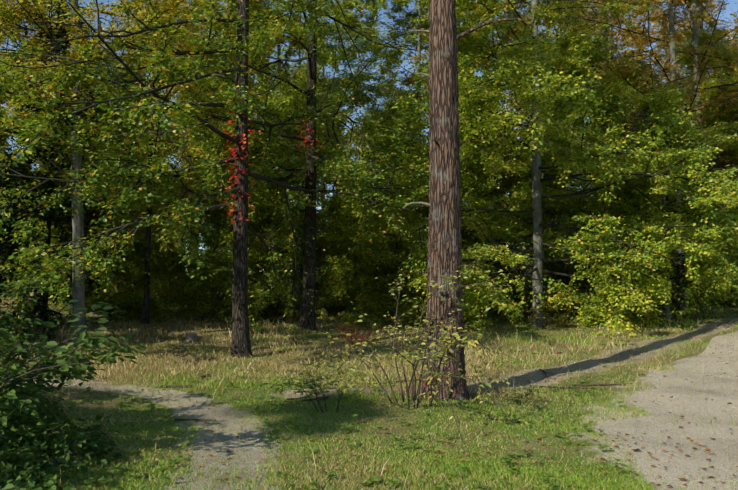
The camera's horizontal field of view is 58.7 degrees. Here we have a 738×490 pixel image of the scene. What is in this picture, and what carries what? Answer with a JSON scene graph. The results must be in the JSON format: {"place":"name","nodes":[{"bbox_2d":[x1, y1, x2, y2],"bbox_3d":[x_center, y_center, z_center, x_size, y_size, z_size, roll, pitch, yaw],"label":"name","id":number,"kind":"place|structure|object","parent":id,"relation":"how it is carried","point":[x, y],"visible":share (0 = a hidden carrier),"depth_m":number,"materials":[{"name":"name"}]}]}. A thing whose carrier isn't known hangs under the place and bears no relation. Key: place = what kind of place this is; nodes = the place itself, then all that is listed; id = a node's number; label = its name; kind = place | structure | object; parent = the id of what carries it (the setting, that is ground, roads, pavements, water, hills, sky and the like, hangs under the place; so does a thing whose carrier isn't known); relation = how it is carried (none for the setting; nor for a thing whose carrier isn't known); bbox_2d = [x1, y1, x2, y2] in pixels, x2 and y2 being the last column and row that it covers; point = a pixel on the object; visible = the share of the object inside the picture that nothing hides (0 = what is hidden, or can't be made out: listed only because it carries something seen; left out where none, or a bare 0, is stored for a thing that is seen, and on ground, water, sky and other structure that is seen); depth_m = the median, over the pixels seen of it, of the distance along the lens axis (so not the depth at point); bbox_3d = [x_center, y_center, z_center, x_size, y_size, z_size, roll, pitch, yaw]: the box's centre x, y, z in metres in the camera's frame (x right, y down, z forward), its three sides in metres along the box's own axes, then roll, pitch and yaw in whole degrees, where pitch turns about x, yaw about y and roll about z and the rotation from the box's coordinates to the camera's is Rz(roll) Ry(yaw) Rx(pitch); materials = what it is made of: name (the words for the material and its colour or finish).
{"place":"outdoors","nodes":[
{"label":"outdoors","id":0,"kind":"place"},
{"bbox_2d":[5,373,309,489],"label":"foot path","id":1,"kind":"structure","parent":0,"point":[235,443],"depth_m":8.21,"materials":[{"name":"beige gravel"}]},
{"bbox_2d":[0,272,737,489],"bbox_3d":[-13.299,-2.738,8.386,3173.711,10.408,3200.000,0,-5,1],"label":"ground","id":2,"kind":"structure","parent":0,"point":[533,332],"depth_m":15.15,"materials":[{"name":"green plant"}]},
{"bbox_2d":[0,93,20,295],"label":"young beech","id":3,"kind":"object","parent":2,"relation":"on","point":[4,142],"visible":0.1,"depth_m":36.92,"materials":[{"name":"green plant"}]},
{"bbox_2d":[2,480,25,489],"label":"shrub","id":4,"kind":"object","parent":2,"relation":"on","point":[8,481],"visible":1,"depth_m":4.55,"materials":[{"name":"green plant"}]},
{"bbox_2d":[0,324,29,356],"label":"bush","id":5,"kind":"object","parent":2,"relation":"on","point":[11,338],"visible":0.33,"depth_m":13.17,"materials":[{"name":"green plant"}]},
{"bbox_2d":[0,375,47,399],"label":"shrub","id":6,"kind":"object","parent":2,"relation":"on","point":[23,391],"visible":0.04,"depth_m":10.69,"materials":[{"name":"green plant"}]},
{"bbox_2d":[0,0,52,163],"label":"tree","id":7,"kind":"object","parent":2,"relation":"on","point":[2,43],"visible":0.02,"depth_m":47.75,"materials":[{"name":"green plant"}]},
{"bbox_2d":[0,279,61,366],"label":"bush","id":8,"kind":"object","parent":2,"relation":"on","point":[12,319],"visible":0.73,"depth_m":8.35,"materials":[{"name":"green plant"}]},
{"bbox_2d":[0,101,62,341],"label":"tree","id":9,"kind":"object","parent":2,"relation":"on","point":[3,183],"visible":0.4,"depth_m":20.36,"materials":[{"name":"green plant"}]},
{"bbox_2d":[2,388,69,430],"bbox_3d":[-5.029,2.427,9.387,1.318,0.831,1.654,0,-5,1],"label":"shrub","id":10,"kind":"object","parent":2,"relation":"on","point":[40,405],"visible":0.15,"depth_m":9.35,"materials":[{"name":"green plant"}]},
{"bbox_2d":[0,468,75,489],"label":"shrub","id":11,"kind":"object","parent":2,"relation":"on","point":[10,485],"visible":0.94,"depth_m":5.18,"materials":[{"name":"green plant"}]},
{"bbox_2d":[0,398,89,451],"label":"bramble","id":12,"kind":"object","parent":2,"relation":"on","point":[15,420],"visible":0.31,"depth_m":7.80,"materials":[{"name":"green plant"}]},
{"bbox_2d":[2,0,109,161],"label":"beech","id":13,"kind":"object","parent":2,"relation":"on","point":[35,36],"depth_m":71.41,"materials":[{"name":"green plant"}]},
{"bbox_2d":[0,108,115,301],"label":"young beech","id":14,"kind":"object","parent":2,"relation":"on","point":[26,202],"visible":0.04,"depth_m":32.65,"materials":[{"name":"green plant"}]},
{"bbox_2d":[0,104,115,292],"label":"young beech","id":15,"kind":"object","parent":2,"relation":"on","point":[22,255],"depth_m":39.46,"materials":[{"name":"green plant"}]},
{"bbox_2d":[0,436,116,489],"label":"bramble","id":16,"kind":"object","parent":2,"relation":"on","point":[52,466],"visible":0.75,"depth_m":6.03,"materials":[{"name":"green plant"}]},
{"bbox_2d":[0,409,136,474],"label":"bramble","id":17,"kind":"object","parent":2,"relation":"on","point":[56,445],"visible":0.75,"depth_m":6.76,"materials":[{"name":"green plant"}]},
{"bbox_2d":[0,299,146,448],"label":"bush","id":18,"kind":"object","parent":2,"relation":"on","point":[63,366],"visible":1,"depth_m":6.79,"materials":[{"name":"green plant"}]},
{"bbox_2d":[0,0,154,333],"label":"tree","id":19,"kind":"object","parent":2,"relation":"on","point":[42,307],"visible":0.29,"depth_m":23.45,"materials":[{"name":"green plant"}]},
{"bbox_2d":[0,88,203,320],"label":"young beech","id":20,"kind":"object","parent":2,"relation":"on","point":[135,301],"visible":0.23,"depth_m":25.99,"materials":[{"name":"green plant"}]},
{"bbox_2d":[26,72,196,313],"bbox_3d":[-11.878,-2.275,31.003,8.174,12.752,8.130,0,-5,1],"label":"young beech","id":21,"kind":"object","parent":2,"relation":"on","point":[90,298],"visible":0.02,"depth_m":30.40,"materials":[{"name":"green plant"}]},
{"bbox_2d":[20,0,257,323],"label":"tree","id":22,"kind":"object","parent":2,"relation":"on","point":[145,311],"visible":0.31,"depth_m":24.40,"materials":[{"name":"green plant"}]},
{"bbox_2d":[94,62,209,300],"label":"young beech","id":23,"kind":"object","parent":2,"relation":"on","point":[142,75],"visible":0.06,"depth_m":35.98,"materials":[{"name":"green plant"}]},
{"bbox_2d":[118,127,187,276],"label":"young beech","id":24,"kind":"object","parent":2,"relation":"on","point":[145,216],"depth_m":48.89,"materials":[{"name":"green plant"}]},
{"bbox_2d":[0,0,308,343],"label":"beech","id":25,"kind":"object","parent":2,"relation":"on","point":[78,293],"visible":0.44,"depth_m":17.85,"materials":[{"name":"green plant"}]},
{"bbox_2d":[89,0,224,171],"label":"tree","id":26,"kind":"object","parent":2,"relation":"on","point":[171,114],"visible":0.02,"depth_m":60.08,"materials":[{"name":"green plant"}]},
{"bbox_2d":[145,69,209,248],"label":"beech","id":27,"kind":"object","parent":2,"relation":"on","point":[177,156],"depth_m":88.02,"materials":[{"name":"green plant"}]},
{"bbox_2d":[184,332,198,341],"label":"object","id":28,"kind":"object","parent":2,"relation":"on","point":[191,336],"visible":0.85,"depth_m":20.18,"materials":[{"name":"grey stone"}]},
{"bbox_2d":[131,156,258,301],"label":"young beech","id":29,"kind":"object","parent":2,"relation":"on","point":[190,200],"visible":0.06,"depth_m":34.44,"materials":[{"name":"green plant"}]},
{"bbox_2d":[139,8,254,202],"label":"tree","id":30,"kind":"object","parent":2,"relation":"on","point":[173,118],"visible":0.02,"depth_m":68.03,"materials":[{"name":"green plant"}]},
{"bbox_2d":[107,0,294,292],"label":"tree","id":31,"kind":"object","parent":2,"relation":"on","point":[252,4],"visible":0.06,"depth_m":39.16,"materials":[{"name":"green plant"}]},
{"bbox_2d":[105,35,303,310],"bbox_3d":[-7.461,-3.245,30.836,9.856,14.003,7.573,0,-5,1],"label":"young beech","id":32,"kind":"object","parent":2,"relation":"on","point":[197,136],"visible":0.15,"depth_m":30.05,"materials":[{"name":"green plant"}]},
{"bbox_2d":[0,0,428,357],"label":"oak","id":33,"kind":"object","parent":2,"relation":"on","point":[241,331],"visible":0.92,"depth_m":15.72,"materials":[{"name":"green plant"}]},
{"bbox_2d":[218,95,260,223],"bbox_3d":[-3.492,-2.310,17.624,1.110,3.572,0.886,-4,-6,41],"label":"creeper","id":34,"kind":"object","parent":33,"relation":"attached to","point":[232,154],"visible":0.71,"depth_m":17.48,"materials":[{"name":"red plant"}]},
{"bbox_2d":[150,108,304,324],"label":"young beech","id":35,"kind":"object","parent":2,"relation":"on","point":[262,203],"visible":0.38,"depth_m":26.36,"materials":[{"name":"green plant"}]},
{"bbox_2d":[182,0,304,186],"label":"tree","id":36,"kind":"object","parent":2,"relation":"on","point":[257,99],"depth_m":52.11,"materials":[{"name":"green plant"}]},
{"bbox_2d":[186,0,323,263],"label":"tree","id":37,"kind":"object","parent":2,"relation":"on","point":[273,51],"depth_m":63.58,"materials":[{"name":"green plant"}]},
{"bbox_2d":[201,80,370,307],"bbox_3d":[-5.004,-2.341,34.104,10.898,13.782,7.228,-4,-6,37],"label":"young beech","id":38,"kind":"object","parent":2,"relation":"on","point":[277,115],"visible":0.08,"depth_m":33.79,"materials":[{"name":"green plant"}]},
{"bbox_2d":[202,55,373,317],"bbox_3d":[-2.530,-1.780,30.036,9.419,14.196,7.704,0,-5,1],"label":"young beech","id":39,"kind":"object","parent":2,"relation":"on","point":[327,242],"visible":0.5,"depth_m":29.14,"materials":[{"name":"green plant"}]},
{"bbox_2d":[120,0,460,330],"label":"oak","id":40,"kind":"object","parent":2,"relation":"on","point":[354,172],"visible":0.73,"depth_m":22.06,"materials":[{"name":"green plant"}]},
{"bbox_2d":[297,119,322,157],"bbox_3d":[-2.186,-3.840,24.060,1.013,1.482,0.973,0,-5,1],"label":"creeper","id":41,"kind":"object","parent":40,"relation":"attached to","point":[308,136],"visible":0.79,"depth_m":24.01,"materials":[{"name":"red plant"}]},
{"bbox_2d":[214,0,386,290],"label":"beech","id":42,"kind":"object","parent":2,"relation":"on","point":[287,65],"visible":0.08,"depth_m":49.12,"materials":[{"name":"green plant"}]},
{"bbox_2d":[217,0,388,208],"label":"beech","id":43,"kind":"object","parent":2,"relation":"on","point":[320,58],"visible":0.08,"depth_m":40.35,"materials":[{"name":"green plant"}]},
{"bbox_2d":[249,351,381,412],"bbox_3d":[-0.730,2.078,9.693,1.623,0.925,1.335,-3,-6,34],"label":"rose shrub","id":44,"kind":"object","parent":2,"relation":"on","point":[306,385],"visible":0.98,"depth_m":9.82,"materials":[{"name":"green plant"}]},
{"bbox_2d":[251,0,389,228],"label":"beech","id":45,"kind":"object","parent":2,"relation":"on","point":[355,13],"visible":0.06,"depth_m":74.33,"materials":[{"name":"green plant"}]},
{"bbox_2d":[9,316,632,424],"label":"fallen sticks","id":46,"kind":"object","parent":2,"relation":"on","point":[319,398],"visible":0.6,"depth_m":12.32,"materials":[{"name":"brown wood"}]},
{"bbox_2d":[254,1,413,280],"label":"tree","id":47,"kind":"object","parent":2,"relation":"on","point":[363,55],"visible":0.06,"depth_m":67.05,"materials":[{"name":"green plant"}]},
{"bbox_2d":[316,198,356,281],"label":"young beech","id":48,"kind":"object","parent":2,"relation":"on","point":[330,233],"depth_m":70.41,"materials":[{"name":"green plant"}]},
{"bbox_2d":[324,320,376,346],"bbox_3d":[-0.501,2.609,19.168,1.570,0.834,1.884,0,-5,1],"label":"red bush","id":49,"kind":"object","parent":2,"relation":"on","point":[351,336],"visible":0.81,"depth_m":19.11,"materials":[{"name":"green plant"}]},
{"bbox_2d":[315,158,390,296],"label":"young beech","id":50,"kind":"object","parent":2,"relation":"on","point":[337,214],"visible":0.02,"depth_m":41.13,"materials":[{"name":"green plant"}]},
{"bbox_2d":[0,313,737,489],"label":"fallen leaves","id":51,"kind":"object","parent":2,"relation":"on","point":[367,482],"visible":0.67,"depth_m":7.27,"materials":[{"name":"brown plant"}]},
{"bbox_2d":[315,92,429,308],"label":"young beech","id":52,"kind":"object","parent":2,"relation":"on","point":[356,289],"visible":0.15,"depth_m":30.40,"materials":[{"name":"green plant"}]},
{"bbox_2d":[319,81,466,328],"bbox_3d":[1.386,-1.426,27.892,7.129,11.586,6.759,0,-5,1],"label":"young beech","id":53,"kind":"object","parent":2,"relation":"on","point":[376,259],"visible":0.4,"depth_m":26.90,"materials":[{"name":"green plant"}]},
{"bbox_2d":[376,60,428,138],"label":"tree","id":54,"kind":"object","parent":2,"relation":"on","point":[397,81],"visible":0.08,"depth_m":110.36,"materials":[{"name":"green plant"}]},
{"bbox_2d":[326,0,497,157],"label":"tree","id":55,"kind":"object","parent":2,"relation":"on","point":[385,70],"visible":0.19,"depth_m":48.11,"materials":[{"name":"green plant"}]},
{"bbox_2d":[298,247,538,443],"bbox_3d":[0.648,1.578,10.629,3.775,3.440,5.820,0,-5,1],"label":"rose shrub","id":56,"kind":"object","parent":2,"relation":"on","point":[397,355],"visible":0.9,"depth_m":10.04,"materials":[{"name":"green plant"}]},
{"bbox_2d":[393,376,473,399],"bbox_3d":[1.098,2.336,10.932,1.019,0.540,1.732,2,-5,-20],"label":"red bramble","id":57,"kind":"object","parent":2,"relation":"on","point":[436,387],"visible":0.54,"depth_m":10.63,"materials":[{"name":"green plant"}]},
{"bbox_2d":[361,136,509,300],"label":"young beech","id":58,"kind":"object","parent":2,"relation":"on","point":[427,142],"visible":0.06,"depth_m":33.72,"materials":[{"name":"green plant"}]},
{"bbox_2d":[404,11,528,190],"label":"tree","id":59,"kind":"object","parent":2,"relation":"on","point":[426,51],"visible":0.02,"depth_m":73.77,"materials":[{"name":"green plant"}]},
{"bbox_2d":[403,0,538,400],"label":"conifer","id":60,"kind":"object","parent":2,"relation":"on","point":[444,246],"visible":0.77,"depth_m":11.46,"materials":[{"name":"brown plant"}]},
{"bbox_2d":[207,315,737,406],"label":"track grass","id":61,"kind":"structure","parent":2,"relation":"on","point":[716,330],"depth_m":14.59,"materials":[{"name":"green plant"}]},
{"bbox_2d":[368,0,584,157],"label":"beech","id":62,"kind":"object","parent":2,"relation":"on","point":[406,24],"visible":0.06,"depth_m":52.22,"materials":[{"name":"green plant"}]},
{"bbox_2d":[360,66,594,327],"bbox_3d":[4.393,-1.567,27.917,8.650,12.174,8.235,4,-6,-38],"label":"young beech","id":63,"kind":"object","parent":2,"relation":"on","point":[474,176],"visible":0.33,"depth_m":26.00,"materials":[{"name":"green plant"}]},
{"bbox_2d":[411,141,543,294],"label":"young beech","id":64,"kind":"object","parent":2,"relation":"on","point":[498,242],"depth_m":36.44,"materials":[{"name":"green plant"}]},
{"bbox_2d":[381,0,584,156],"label":"tree","id":65,"kind":"object","parent":2,"relation":"on","point":[411,79],"visible":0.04,"depth_m":46.03,"materials":[{"name":"green plant"}]},
{"bbox_2d":[416,7,553,182],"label":"tree","id":66,"kind":"object","parent":2,"relation":"on","point":[502,52],"depth_m":62.04,"materials":[{"name":"green plant"}]},
{"bbox_2d":[461,135,574,321],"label":"young beech","id":67,"kind":"object","parent":2,"relation":"on","point":[522,159],"visible":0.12,"depth_m":28.07,"materials":[{"name":"green plant"}]},
{"bbox_2d":[423,0,628,293],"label":"beech","id":68,"kind":"object","parent":2,"relation":"on","point":[462,12],"visible":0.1,"depth_m":41.26,"materials":[{"name":"green plant"}]},
{"bbox_2d":[516,283,583,328],"bbox_3d":[6.287,2.170,23.288,3.302,1.693,1.423,3,-6,-32],"label":"bush","id":69,"kind":"object","parent":2,"relation":"on","point":[555,314],"visible":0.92,"depth_m":23.27,"materials":[{"name":"green plant"}]},
{"bbox_2d":[507,102,600,293],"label":"young beech","id":70,"kind":"object","parent":2,"relation":"on","point":[569,187],"visible":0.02,"depth_m":37.06,"materials":[{"name":"green plant"}]},
{"bbox_2d":[479,149,633,310],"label":"young beech","id":71,"kind":"object","parent":2,"relation":"on","point":[572,181],"visible":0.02,"depth_m":29.09,"materials":[{"name":"green plant"}]},
{"bbox_2d":[377,0,737,336],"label":"beech","id":72,"kind":"object","parent":2,"relation":"on","point":[673,165],"visible":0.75,"depth_m":21.01,"materials":[{"name":"green plant"}]},
{"bbox_2d":[499,0,616,191],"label":"tree","id":73,"kind":"object","parent":2,"relation":"on","point":[548,53],"depth_m":63.38,"materials":[{"name":"green plant"}]},
{"bbox_2d":[496,0,679,188],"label":"tree","id":74,"kind":"object","parent":2,"relation":"on","point":[597,11],"visible":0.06,"depth_m":58.95,"materials":[{"name":"green plant"}]},
{"bbox_2d":[485,17,732,323],"bbox_3d":[9.178,-2.508,26.689,9.703,14.145,7.259,0,-5,1],"label":"young beech","id":75,"kind":"object","parent":2,"relation":"on","point":[605,107],"visible":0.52,"depth_m":25.95,"materials":[{"name":"green plant"}]},
{"bbox_2d":[499,0,724,124],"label":"tree","id":76,"kind":"object","parent":2,"relation":"on","point":[658,31],"visible":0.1,"depth_m":45.18,"materials":[{"name":"green plant"}]},
{"bbox_2d":[563,0,683,134],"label":"tree","id":77,"kind":"object","parent":2,"relation":"on","point":[626,35],"visible":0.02,"depth_m":69.00,"materials":[{"name":"green plant"}]},
{"bbox_2d":[547,49,722,304],"bbox_3d":[12.831,-2.871,32.433,8.555,14.268,9.103,-2,-5,26],"label":"young beech","id":78,"kind":"object","parent":2,"relation":"on","point":[641,80],"visible":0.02,"depth_m":32.51,"materials":[{"name":"green plant"}]},
{"bbox_2d":[544,72,737,330],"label":"young beech","id":79,"kind":"object","parent":2,"relation":"on","point":[657,105],"visible":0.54,"depth_m":23.36,"materials":[{"name":"green plant"}]},
{"bbox_2d":[551,0,737,305],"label":"beech","id":80,"kind":"object","parent":2,"relation":"on","point":[672,56],"visible":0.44,"depth_m":27.02,"materials":[{"name":"green plant"}]},
{"bbox_2d":[605,49,713,194],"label":"tree","id":81,"kind":"object","parent":2,"relation":"on","point":[680,77],"depth_m":90.95,"materials":[{"name":"green plant"}]},
{"bbox_2d":[583,0,737,299],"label":"beech","id":82,"kind":"object","parent":2,"relation":"on","point":[695,30],"visible":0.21,"depth_m":28.82,"materials":[{"name":"green plant"}]},
{"bbox_2d":[584,0,737,177],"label":"tree","id":83,"kind":"object","parent":2,"relation":"on","point":[665,20],"visible":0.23,"depth_m":40.36,"materials":[{"name":"orange plant"}]},
{"bbox_2d":[595,89,730,293],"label":"young beech","id":84,"kind":"object","parent":2,"relation":"on","point":[665,197],"depth_m":31.03,"materials":[{"name":"green plant"}]},
{"bbox_2d":[610,0,737,158],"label":"tree","id":85,"kind":"object","parent":2,"relation":"on","point":[657,23],"visible":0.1,"depth_m":68.98,"materials":[{"name":"green plant"}]},
{"bbox_2d":[655,20,737,302],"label":"young beech","id":86,"kind":"object","parent":2,"relation":"on","point":[688,60],"visible":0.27,"depth_m":30.12,"materials":[{"name":"green plant"}]},
{"bbox_2d":[660,1,737,121],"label":"tree","id":87,"kind":"object","parent":2,"relation":"on","point":[698,31],"visible":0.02,"depth_m":66.63,"materials":[{"name":"green plant"}]},
{"bbox_2d":[668,70,737,306],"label":"young beech","id":88,"kind":"object","parent":2,"relation":"on","point":[728,131],"visible":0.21,"depth_m":29.11,"materials":[{"name":"green plant"}]},
{"bbox_2d":[687,4,737,54],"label":"tree","id":89,"kind":"object","parent":2,"relation":"on","point":[735,22],"visible":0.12,"depth_m":60.34,"materials":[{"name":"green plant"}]},
{"bbox_2d":[0,0,737,270],"label":"sky","id":90,"kind":"structure","parent":0,"point":[728,11],"materials":[{"name":"blue"}]},
{"bbox_2d":[493,327,737,489],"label":"forest road","id":91,"kind":"structure","parent":0,"point":[723,436],"depth_m":8.83,"materials":[{"name":"beige gravel"}]}
]}

